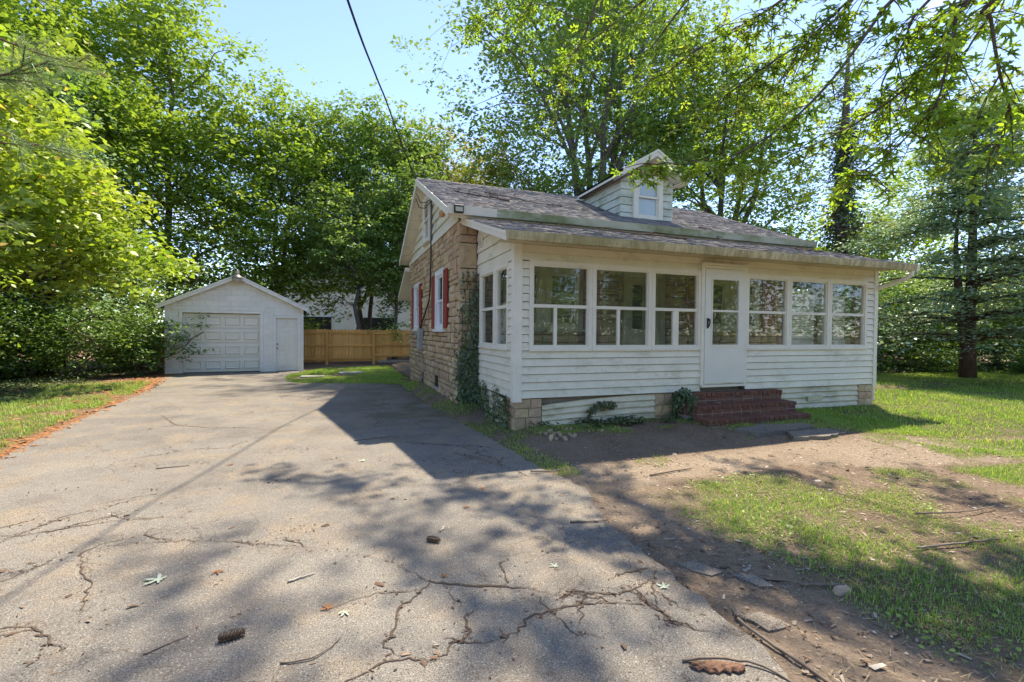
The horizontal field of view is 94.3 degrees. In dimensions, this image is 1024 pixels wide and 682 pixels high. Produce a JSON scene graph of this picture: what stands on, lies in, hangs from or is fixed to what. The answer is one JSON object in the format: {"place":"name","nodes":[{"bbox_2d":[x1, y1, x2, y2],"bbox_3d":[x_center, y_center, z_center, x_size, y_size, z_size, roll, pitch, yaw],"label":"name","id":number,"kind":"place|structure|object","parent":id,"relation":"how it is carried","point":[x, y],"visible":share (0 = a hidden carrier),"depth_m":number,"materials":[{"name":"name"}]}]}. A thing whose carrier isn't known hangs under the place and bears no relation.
{"place":"outdoors","nodes":[
{"label":"outdoors","id":0,"kind":"place"},
{"bbox_2d":[0,380,150,450],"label":"grass","id":1,"kind":"structure","parent":0,"point":[135,385],"depth_m":9.52,"materials":[{"name":"plant"}]},
{"bbox_2d":[285,365,416,386],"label":"grass","id":2,"kind":"structure","parent":0,"point":[379,373],"depth_m":15.91,"materials":[{"name":"plant"}]},
{"bbox_2d":[0,371,787,681],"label":"driveway","id":3,"kind":"structure","parent":0,"point":[283,619],"depth_m":3.22,"materials":[{"name":"asphalt"}]},
{"bbox_2d":[145,573,165,583],"bbox_3d":[-2.188,1.453,2.897,0.115,0.010,0.123,5,4,0],"label":"fallen leaf","id":4,"kind":"object","parent":3,"relation":"on","point":[158,578],"visible":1,"depth_m":2.90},
{"bbox_2d":[143,634,187,654],"bbox_3d":[-1.681,1.475,2.311,0.014,0.008,0.186,1,1,37],"label":"stick","id":5,"kind":"object","parent":3,"relation":"on","point":[162,646],"visible":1,"depth_m":2.29,"materials":[{"name":"brown wood"}]},
{"bbox_2d":[218,627,245,642],"bbox_3d":[-1.391,1.460,2.360,0.124,0.062,0.062,0,1,-32],"label":"pine cone","id":6,"kind":"object","parent":3,"relation":"on","point":[231,635],"visible":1,"depth_m":2.35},
{"bbox_2d":[288,572,314,582],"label":"stick","id":7,"kind":"object","parent":3,"relation":"on","point":[294,579],"visible":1,"depth_m":2.93,"materials":[{"name":"wood"}]},
{"bbox_2d":[280,637,339,663],"bbox_3d":[-0.941,1.480,2.255,0.283,0.012,0.075,0,1,-42],"label":"stick","id":8,"kind":"object","parent":3,"relation":"on","point":[286,662],"visible":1,"depth_m":2.21,"materials":[{"name":"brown wood"}]},
{"bbox_2d":[0,408,748,677],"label":"debris","id":9,"kind":"object","parent":3,"relation":"on","point":[423,662],"visible":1,"depth_m":2.79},
{"bbox_2d":[0,386,776,681],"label":"debris","id":10,"kind":"object","parent":3,"relation":"on","point":[324,548],"visible":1,"depth_m":3.60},
{"bbox_2d":[426,535,440,542],"bbox_3d":[-0.573,1.448,3.465,0.112,0.056,0.056,1,1,15],"label":"pine cone","id":11,"kind":"object","parent":3,"relation":"on","point":[431,539],"visible":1,"depth_m":3.46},
{"bbox_2d":[570,520,607,522],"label":"stick","id":12,"kind":"object","parent":3,"relation":"on","point":[587,521],"visible":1,"depth_m":3.85,"materials":[{"name":"brown wood"}]},
{"bbox_2d":[689,660,745,673],"bbox_3d":[0.944,1.490,2.184,0.249,0.028,0.088,1,1,2],"label":"bark piece","id":13,"kind":"object","parent":3,"relation":"on","point":[713,666],"visible":1,"depth_m":2.17,"materials":[{"name":"wood"}]},
{"bbox_2d":[682,656,792,681],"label":"stick","id":14,"kind":"object","parent":3,"relation":"on","point":[730,659],"visible":1,"depth_m":2.22,"materials":[{"name":"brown wood"}]},
{"bbox_2d":[0,335,1023,681],"bbox_3d":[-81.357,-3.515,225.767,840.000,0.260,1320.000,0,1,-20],"label":"ground","id":15,"kind":"structure","parent":0,"point":[598,457],"depth_m":4.09,"materials":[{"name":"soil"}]},
{"bbox_2d":[0,221,57,322],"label":"box elder","id":16,"kind":"object","parent":15,"relation":"on","point":[6,272],"visible":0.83,"depth_m":9.78,"materials":[{"name":"green plant"}]},
{"bbox_2d":[0,0,107,234],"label":"white pine","id":17,"kind":"object","parent":15,"relation":"on","point":[49,61],"visible":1,"depth_m":3.91,"materials":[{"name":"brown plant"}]},
{"bbox_2d":[0,370,109,401],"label":"ground ivy","id":18,"kind":"object","parent":15,"relation":"on","point":[39,379],"visible":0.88,"depth_m":12.86,"materials":[{"name":"green plant"}]},
{"bbox_2d":[0,0,135,310],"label":"maple tree","id":19,"kind":"object","parent":15,"relation":"on","point":[92,86],"visible":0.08,"depth_m":15.79,"materials":[{"name":"green plant"}]},
{"bbox_2d":[0,287,175,378],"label":"shrub","id":20,"kind":"object","parent":15,"relation":"on","point":[37,353],"visible":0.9,"depth_m":14.20,"materials":[{"name":"green plant"}]},
{"bbox_2d":[0,374,176,468],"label":"debris","id":21,"kind":"object","parent":15,"relation":"on","point":[9,439],"visible":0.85,"depth_m":8.86,"materials":[{"name":"plant"}]},
{"bbox_2d":[0,40,178,374],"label":"maple tree","id":22,"kind":"object","parent":15,"relation":"on","point":[83,121],"visible":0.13,"depth_m":15.79,"materials":[{"name":"green plant"}]},
{"bbox_2d":[0,0,188,366],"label":"maple tree","id":23,"kind":"object","parent":15,"relation":"on","point":[132,113],"visible":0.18,"depth_m":18.40,"materials":[{"name":"green plant"}]},
{"bbox_2d":[2,250,201,370],"bbox_3d":[-14.899,-1.574,17.484,6.676,5.474,5.394,0,1,-20],"label":"shrub","id":24,"kind":"object","parent":15,"relation":"on","point":[151,306],"visible":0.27,"depth_m":17.37,"materials":[{"name":"green plant"}]},
{"bbox_2d":[0,12,206,353],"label":"box elder","id":25,"kind":"object","parent":15,"relation":"on","point":[47,174],"visible":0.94,"depth_m":11.23,"materials":[{"name":"green plant"}]},
{"bbox_2d":[95,327,164,366],"bbox_3d":[-14.794,0.356,18.975,3.033,1.815,0.128,0,1,-20],"label":"board fence","id":26,"kind":"object","parent":15,"relation":"on","point":[163,360],"visible":0.05,"depth_m":19.15,"materials":[{"name":"brown wood"}]},
{"bbox_2d":[60,304,213,376],"bbox_3d":[-11.964,0.001,15.967,3.971,2.440,3.625,0,1,-20],"label":"shrub","id":27,"kind":"object","parent":15,"relation":"on","point":[127,360],"visible":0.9,"depth_m":15.46,"materials":[{"name":"green plant"}]},
{"bbox_2d":[22,0,314,299],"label":"maple tree","id":28,"kind":"object","parent":15,"relation":"on","point":[145,36],"visible":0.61,"depth_m":21.56,"materials":[{"name":"green plant"}]},
{"bbox_2d":[0,372,454,420],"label":"weeds","id":29,"kind":"object","parent":15,"relation":"on","point":[106,400],"visible":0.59,"depth_m":11.30,"materials":[{"name":"green plant"}]},
{"bbox_2d":[155,270,307,373],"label":"garage","id":30,"kind":"structure","parent":15,"relation":"on","point":[254,326],"depth_m":17.22,"materials":[{"name":"white paint"}]},
{"bbox_2d":[183,357,259,372],"bbox_3d":[-10.419,0.849,17.117,2.390,0.514,0.074,0,1,-24],"label":"overhead door section","id":31,"kind":"structure","parent":30,"relation":"in","point":[215,364],"depth_m":17.10,"materials":[{"name":"paint"}]},
{"bbox_2d":[183,343,259,357],"bbox_3d":[-10.415,0.326,17.107,2.390,0.514,0.074,0,1,-24],"label":"overhead door section","id":32,"kind":"structure","parent":30,"relation":"in","point":[220,349],"depth_m":17.13,"materials":[{"name":"paint"}]},
{"bbox_2d":[183,328,259,342],"bbox_3d":[-10.410,-0.196,17.097,2.390,0.514,0.074,0,1,-24],"label":"overhead door section","id":33,"kind":"structure","parent":30,"relation":"in","point":[210,335],"depth_m":17.10,"materials":[{"name":"paint"}]},
{"bbox_2d":[183,313,259,328],"bbox_3d":[-10.406,-0.718,17.087,2.390,0.515,0.074,0,1,-24],"label":"overhead door section","id":34,"kind":"structure","parent":30,"relation":"in","point":[215,320],"depth_m":17.09,"materials":[{"name":"paint"}]},
{"bbox_2d":[276,318,297,370],"bbox_3d":[-8.487,0.128,17.916,0.736,1.978,0.105,0,1,-24],"label":"side door","id":35,"kind":"structure","parent":30,"relation":"in","point":[286,328],"depth_m":17.92,"materials":[{"name":"paint"}]},
{"bbox_2d":[149,58,381,334],"bbox_3d":[-12.723,-7.098,25.721,11.314,16.120,11.670,0,1,-20],"label":"maple tree","id":36,"kind":"object","parent":15,"relation":"on","point":[261,152],"visible":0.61,"depth_m":23.76,"materials":[{"name":"green plant"}]},
{"bbox_2d":[300,375,324,377],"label":"stepping slab","id":37,"kind":"structure","parent":15,"relation":"on","point":[309,376],"depth_m":15.54,"materials":[{"name":"concrete"}]},
{"bbox_2d":[268,264,410,349],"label":"neighbour building","id":38,"kind":"structure","parent":15,"relation":"on","point":[350,323],"depth_m":37.76,"materials":[{"name":"white paint"}]},
{"bbox_2d":[303,315,332,330],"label":"window","id":39,"kind":"structure","parent":38,"relation":"in","point":[327,325],"depth_m":37.04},
{"bbox_2d":[363,316,393,329],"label":"window","id":40,"kind":"structure","parent":38,"relation":"in","point":[375,320],"depth_m":38.50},
{"bbox_2d":[276,161,411,329],"bbox_3d":[-7.802,-3.773,23.515,7.101,9.721,6.544,1,1,16],"label":"maple tree","id":41,"kind":"object","parent":15,"relation":"on","point":[353,234],"visible":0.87,"depth_m":22.93,"materials":[{"name":"green plant"}]},
{"bbox_2d":[339,371,363,374],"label":"stepping slab","id":42,"kind":"structure","parent":15,"relation":"on","point":[351,372],"depth_m":16.88,"materials":[{"name":"concrete"}]},
{"bbox_2d":[303,329,409,364],"bbox_3d":[-5.936,0.375,21.954,6.920,1.814,0.128,0,1,-20],"label":"board fence","id":43,"kind":"object","parent":15,"relation":"on","point":[321,345],"visible":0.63,"depth_m":21.54,"materials":[{"name":"brown wood"}]},
{"bbox_2d":[271,78,468,341],"bbox_3d":[-8.494,-6.783,27.925,11.545,15.499,12.438,0,1,-20],"label":"maple tree","id":44,"kind":"object","parent":15,"relation":"on","point":[365,136],"visible":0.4,"depth_m":25.97,"materials":[{"name":"green plant"}]},
{"bbox_2d":[378,360,409,363],"bbox_3d":[-5.188,0.957,22.060,2.003,0.161,0.172,0,1,-20],"label":"fallen log","id":45,"kind":"object","parent":15,"relation":"on","point":[386,361],"visible":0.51,"depth_m":21.84,"materials":[{"name":"grey wood"}]},
{"bbox_2d":[357,158,445,358],"bbox_3d":[-5.355,-4.232,23.932,5.014,10.392,5.824,0,1,-40],"label":"maple tree","id":46,"kind":"object","parent":15,"relation":"on","point":[396,281],"visible":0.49,"depth_m":23.87,"materials":[{"name":"green plant"}]},
{"bbox_2d":[363,105,501,307],"bbox_3d":[-5.114,-6.510,30.157,10.612,14.674,10.675,1,1,4],"label":"locust tree","id":47,"kind":"object","parent":15,"relation":"on","point":[453,178],"visible":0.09,"depth_m":28.86,"materials":[{"name":"green plant"}]},
{"bbox_2d":[399,380,510,435],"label":"grass","id":48,"kind":"structure","parent":15,"relation":"on","point":[415,384],"depth_m":8.81,"materials":[{"name":"plant"}]},
{"bbox_2d":[461,126,537,190],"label":"young tree","id":49,"kind":"object","parent":15,"relation":"on","point":[497,170],"visible":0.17,"depth_m":26.88,"materials":[{"name":"green plant"}]},
{"bbox_2d":[0,266,1023,380],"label":"undergrowth","id":50,"kind":"object","parent":15,"relation":"on","point":[11,303],"visible":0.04,"depth_m":17.92,"materials":[{"name":"green plant"}]},
{"bbox_2d":[3,186,1023,354],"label":"woods","id":51,"kind":"object","parent":15,"relation":"on","point":[212,254],"visible":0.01,"depth_m":40.91,"materials":[{"name":"green plant"}]},
{"bbox_2d":[530,468,567,471],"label":"stick","id":52,"kind":"object","parent":15,"relation":"on","point":[545,470],"visible":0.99,"depth_m":5.21,"materials":[{"name":"brown wood"}]},
{"bbox_2d":[390,0,769,208],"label":"maple tree","id":53,"kind":"object","parent":15,"relation":"on","point":[549,45],"visible":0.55,"depth_m":22.60,"materials":[{"name":"green plant"}]},
{"bbox_2d":[522,415,693,430],"bbox_3d":[1.602,1.262,7.419,3.186,0.184,0.530,0,1,-20],"label":"ground ivy","id":54,"kind":"object","parent":15,"relation":"on","point":[630,420],"visible":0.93,"depth_m":7.37,"materials":[{"name":"green plant"}]},
{"bbox_2d":[397,149,919,430],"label":"stone house","id":55,"kind":"structure","parent":15,"relation":"on","point":[575,324],"depth_m":9.02,"materials":[{"name":"wood"}]},
{"bbox_2d":[346,0,415,178],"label":"service cable","id":56,"kind":"object","parent":55,"relation":"attached to","point":[355,22],"visible":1,"depth_m":6.17,"materials":[{"name":"black rubber"}]},
{"bbox_2d":[412,282,419,331],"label":"window","id":57,"kind":"structure","parent":55,"relation":"in","point":[416,287],"depth_m":13.93,"materials":[{"name":"white paint"}]},
{"bbox_2d":[421,195,430,246],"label":"window","id":58,"kind":"structure","parent":55,"relation":"in","point":[425,241],"depth_m":11.89,"materials":[{"name":"white wood"}]},
{"bbox_2d":[432,267,444,331],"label":"window","id":59,"kind":"structure","parent":55,"relation":"in","point":[438,327],"depth_m":10.78,"materials":[{"name":"white paint"}]},
{"bbox_2d":[444,270,510,431],"bbox_3d":[-0.594,0.027,7.888,0.694,2.651,2.077,0,1,-20],"label":"ivy vine","id":60,"kind":"object","parent":55,"relation":"attached to","point":[469,379],"visible":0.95,"depth_m":8.78,"materials":[{"name":"green plant"}]},
{"bbox_2d":[453,188,509,201],"bbox_3d":[-0.664,-3.115,10.192,1.199,0.314,0.455,1,1,30],"label":"stick","id":61,"kind":"object","parent":55,"relation":"on","point":[497,197],"visible":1,"depth_m":10.13,"materials":[{"name":"wood"}]},
{"bbox_2d":[478,268,493,348],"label":"window","id":62,"kind":"structure","parent":55,"relation":"in","point":[482,344],"depth_m":8.74,"materials":[{"name":"white wood"}]},
{"bbox_2d":[492,262,508,350],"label":"window","id":63,"kind":"structure","parent":55,"relation":"in","point":[497,270],"depth_m":7.89,"materials":[{"name":"white wood"}]},
{"bbox_2d":[465,188,562,205],"bbox_3d":[0.061,-3.210,10.755,2.170,0.429,0.674,1,1,13],"label":"stick","id":64,"kind":"object","parent":55,"relation":"on","point":[499,193],"visible":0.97,"depth_m":10.52,"materials":[{"name":"wood"}]},
{"bbox_2d":[502,266,546,331],"bbox_3d":[0.247,-0.829,9.273,0.924,1.290,0.132,0,1,-20],"label":"window","id":65,"kind":"structure","parent":55,"relation":"in","point":[539,324],"depth_m":9.37,"materials":[{"name":"beige paint"}]},
{"bbox_2d":[528,260,592,351],"bbox_3d":[0.751,-0.528,7.329,1.066,1.370,0.120,0,1,-20],"label":"window","id":66,"kind":"structure","parent":55,"relation":"in","point":[589,267],"depth_m":7.30,"materials":[{"name":"white wood"}]},
{"bbox_2d":[544,267,584,331],"bbox_3d":[1.047,-0.828,9.562,0.924,1.290,0.132,0,1,-20],"label":"window","id":67,"kind":"structure","parent":55,"relation":"in","point":[577,326],"depth_m":9.56,"materials":[{"name":"beige paint"}]},
{"bbox_2d":[582,400,617,423],"bbox_3d":[1.397,1.186,7.492,0.632,0.498,0.132,0,1,-20],"label":"ivy vine","id":68,"kind":"object","parent":55,"relation":"attached to","point":[611,405],"visible":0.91,"depth_m":7.46,"materials":[{"name":"green plant"}]},
{"bbox_2d":[592,264,652,350],"bbox_3d":[1.777,-0.526,7.699,1.109,1.370,0.120,0,1,-20],"label":"window","id":69,"kind":"structure","parent":55,"relation":"in","point":[648,290],"depth_m":7.68,"materials":[{"name":"white wood"}]},
{"bbox_2d":[599,227,686,239],"bbox_3d":[2.382,-1.985,8.852,1.764,0.153,0.417,0,1,-16],"label":"stick","id":70,"kind":"object","parent":55,"relation":"on","point":[650,234],"visible":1,"depth_m":8.84,"materials":[{"name":"wood"}]},
{"bbox_2d":[628,277,659,344],"bbox_3d":[2.822,-0.295,10.236,0.810,2.110,0.065,0,1,-20],"label":"front door","id":71,"kind":"structure","parent":55,"relation":"in","point":[635,337],"depth_m":10.18,"materials":[{"name":"beige paint"}]},
{"bbox_2d":[632,175,662,219],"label":"window","id":72,"kind":"structure","parent":55,"relation":"in","point":[636,192],"depth_m":10.81,"materials":[{"name":"white wood"}]},
{"bbox_2d":[651,268,701,350],"bbox_3d":[2.777,-0.524,8.059,1.008,1.370,0.120,0,1,-20],"label":"window","id":73,"kind":"structure","parent":55,"relation":"in","point":[674,346],"depth_m":8.05,"materials":[{"name":"white wood"}]},
{"bbox_2d":[713,280,732,331],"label":"window","id":74,"kind":"structure","parent":55,"relation":"in","point":[726,285],"depth_m":10.94,"materials":[{"name":"beige paint"}]},
{"bbox_2d":[704,268,745,384],"bbox_3d":[3.752,-0.245,8.335,0.882,2.013,0.111,0,1,-20],"label":"storm door","id":75,"kind":"structure","parent":55,"relation":"in","point":[723,364],"depth_m":8.35,"materials":[{"name":"paint"}]},
{"bbox_2d":[730,279,761,331],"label":"window","id":76,"kind":"structure","parent":55,"relation":"in","point":[755,284],"depth_m":11.23,"materials":[{"name":"beige paint"}]},
{"bbox_2d":[747,274,789,349],"bbox_3d":[4.692,-0.521,8.749,1.036,1.370,0.120,0,1,-20],"label":"window","id":77,"kind":"structure","parent":55,"relation":"in","point":[786,279],"depth_m":8.82,"materials":[{"name":"white wood"}]},
{"bbox_2d":[789,277,830,349],"bbox_3d":[5.680,-0.520,9.105,1.056,1.370,0.120,0,1,-20],"label":"window","id":78,"kind":"structure","parent":55,"relation":"in","point":[827,282],"depth_m":9.16,"materials":[{"name":"white wood"}]},
{"bbox_2d":[829,279,867,349],"bbox_3d":[6.677,-0.518,9.465,1.056,1.370,0.120,0,1,-20],"label":"window","id":79,"kind":"structure","parent":55,"relation":"in","point":[864,284],"depth_m":9.54,"materials":[{"name":"white wood"}]},
{"bbox_2d":[649,468,690,475],"bbox_3d":[1.763,1.452,5.274,0.604,0.020,0.024,0,1,-26],"label":"stick","id":80,"kind":"object","parent":15,"relation":"on","point":[668,472],"visible":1,"depth_m":5.25,"materials":[{"name":"brown wood"}]},
{"bbox_2d":[668,387,698,420],"bbox_3d":[2.843,1.114,7.814,0.575,0.726,0.314,1,1,29],"label":"ivy vine","id":81,"kind":"object","parent":15,"relation":"on","point":[684,395],"visible":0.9,"depth_m":7.82,"materials":[{"name":"green plant"}]},
{"bbox_2d":[676,560,723,576],"bbox_3d":[1.231,1.519,3.128,0.147,0.060,0.267,-1,1,-43],"label":"asphalt fragment","id":82,"kind":"object","parent":15,"relation":"on","point":[701,568],"visible":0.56,"depth_m":3.11,"materials":[{"name":"asphalt"}]},
{"bbox_2d":[439,0,1023,225],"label":"silver maple","id":83,"kind":"object","parent":15,"relation":"on","point":[945,63],"visible":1,"depth_m":4.78,"materials":[{"name":"green plant"}]},
{"bbox_2d":[607,3,857,292],"bbox_3d":[11.513,-7.730,26.932,14.592,17.686,14.437,0,1,-20],"label":"maple tree","id":84,"kind":"object","parent":15,"relation":"on","point":[718,149],"visible":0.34,"depth_m":24.19,"materials":[{"name":"green plant"}]},
{"bbox_2d":[731,606,746,620],"bbox_3d":[1.246,1.496,2.609,0.062,0.028,0.124,6,-2,0],"label":"bark piece","id":85,"kind":"object","parent":15,"relation":"on","point":[736,611],"visible":0.97,"depth_m":2.60,"materials":[{"name":"brown wood"}]},
{"bbox_2d":[678,389,810,426],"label":"brick steps","id":86,"kind":"structure","parent":15,"relation":"on","point":[732,407],"depth_m":7.98,"materials":[{"name":"brick"}]},
{"bbox_2d":[732,573,774,588],"bbox_3d":[1.521,1.526,2.984,0.112,0.060,0.231,0,1,-37],"label":"asphalt fragment","id":87,"kind":"object","parent":15,"relation":"on","point":[755,580],"visible":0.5,"depth_m":2.97,"materials":[{"name":"asphalt"}]},
{"bbox_2d":[490,407,1023,679],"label":"grass","id":88,"kind":"structure","parent":15,"relation":"on","point":[1014,471],"depth_m":3.87,"materials":[{"name":"plant"}]},
{"bbox_2d":[500,414,1023,664],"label":"weeds","id":89,"kind":"object","parent":15,"relation":"on","point":[933,631],"visible":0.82,"depth_m":3.29,"materials":[{"name":"green plant"}]},
{"bbox_2d":[743,612,790,632],"bbox_3d":[1.356,1.531,2.558,0.192,0.060,0.169,0,1,-20],"label":"asphalt fragment","id":90,"kind":"object","parent":15,"relation":"on","point":[766,622],"visible":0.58,"depth_m":2.54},
{"bbox_2d":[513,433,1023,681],"bbox_3d":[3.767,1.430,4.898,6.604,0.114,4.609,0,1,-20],"label":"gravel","id":91,"kind":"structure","parent":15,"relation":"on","point":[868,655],"depth_m":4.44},
{"bbox_2d":[515,410,1023,681],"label":"debris","id":92,"kind":"object","parent":15,"relation":"on","point":[874,666],"visible":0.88,"depth_m":3.51,"materials":[{"name":"plant"}]},
{"bbox_2d":[733,423,814,436],"bbox_3d":[4.060,1.377,7.349,1.517,0.100,0.473,0,1,-24],"label":"stepping stone","id":93,"kind":"object","parent":15,"relation":"on","point":[763,430],"visible":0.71,"depth_m":7.20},
{"bbox_2d":[737,617,830,681],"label":"stick","id":94,"kind":"object","parent":15,"relation":"on","point":[800,662],"visible":1,"depth_m":2.28,"materials":[{"name":"brown wood"}]},
{"bbox_2d":[787,428,845,440],"bbox_3d":[4.441,1.405,7.017,1.084,0.100,0.453,0,1,-20],"label":"asphalt patch","id":95,"kind":"object","parent":15,"relation":"on","point":[816,434],"visible":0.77,"depth_m":6.91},
{"bbox_2d":[799,583,844,585],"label":"stick","id":96,"kind":"object","parent":15,"relation":"on","point":[818,584],"visible":1,"depth_m":2.92,"materials":[{"name":"grey wood"}]},
{"bbox_2d":[832,585,851,595],"bbox_3d":[1.999,1.511,2.881,0.161,0.032,0.082,0,1,-22],"label":"rock","id":97,"kind":"object","parent":15,"relation":"on","point":[840,590],"visible":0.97,"depth_m":2.86,"materials":[{"name":"stone"}]},
{"bbox_2d":[778,33,912,342],"bbox_3d":[13.959,-5.912,20.240,5.945,14.610,5.035,0,1,-20],"label":"ivy clad tree","id":98,"kind":"object","parent":15,"relation":"on","point":[840,220],"visible":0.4,"depth_m":20.12,"materials":[{"name":"green plant"}]},
{"bbox_2d":[792,142,1014,357],"bbox_3d":[22.114,-4.701,28.345,11.898,11.698,11.212,1,1,20],"label":"pin oak","id":99,"kind":"object","parent":15,"relation":"on","point":[894,188],"visible":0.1,"depth_m":26.98,"materials":[{"name":"green plant"}]},
{"bbox_2d":[792,246,1023,367],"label":"pin oak","id":100,"kind":"object","parent":15,"relation":"on","point":[904,291],"visible":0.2,"depth_m":19.37,"materials":[{"name":"green plant"}]},
{"bbox_2d":[805,84,1023,378],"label":"cedar tree","id":101,"kind":"object","parent":15,"relation":"on","point":[965,317],"visible":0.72,"depth_m":14.56,"materials":[{"name":"green plant"}]},
{"bbox_2d":[885,341,1012,373],"bbox_3d":[15.787,0.631,17.456,3.413,1.236,2.841,1,1,3],"label":"shrub","id":102,"kind":"object","parent":15,"relation":"on","point":[942,365],"visible":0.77,"depth_m":17.32,"materials":[{"name":"green plant"}]},
{"bbox_2d":[877,362,1023,373],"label":"ground ivy","id":103,"kind":"object","parent":15,"relation":"on","point":[904,368],"visible":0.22,"depth_m":17.97,"materials":[{"name":"green plant"}]},
{"bbox_2d":[915,506,993,513],"bbox_3d":[3.877,1.467,4.112,0.908,0.022,0.072,0,1,-13],"label":"stick","id":104,"kind":"object","parent":15,"relation":"on","point":[949,512],"visible":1,"depth_m":4.05,"materials":[{"name":"brown wood"}]},
{"bbox_2d":[915,537,1007,548],"bbox_3d":[3.352,1.492,3.514,0.902,0.028,0.040,0,1,-13],"label":"stick","id":105,"kind":"object","parent":15,"relation":"on","point":[944,544],"visible":0.94,"depth_m":3.48,"materials":[{"name":"brown wood"}]},
{"bbox_2d":[928,61,1023,366],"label":"sapling","id":106,"kind":"object","parent":15,"relation":"on","point":[997,363],"visible":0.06,"depth_m":19.76,"materials":[{"name":"green plant"}]},
{"bbox_2d":[963,235,1023,365],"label":"pin oak","id":107,"kind":"object","parent":15,"relation":"on","point":[1020,288],"visible":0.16,"depth_m":19.23,"materials":[{"name":"green plant"}]},
{"bbox_2d":[982,341,1023,373],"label":"shrub","id":108,"kind":"object","parent":15,"relation":"on","point":[1019,365],"visible":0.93,"depth_m":17.04,"materials":[{"name":"green plant"}]},
{"bbox_2d":[7,0,1023,336],"label":"sky","id":109,"kind":"structure","parent":0,"point":[322,36],"materials":[{"name":"blue"}]},
{"bbox_2d":[795,370,1023,466],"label":"grass","id":110,"kind":"structure","parent":0,"point":[886,378],"depth_m":9.53,"materials":[{"name":"plant"}]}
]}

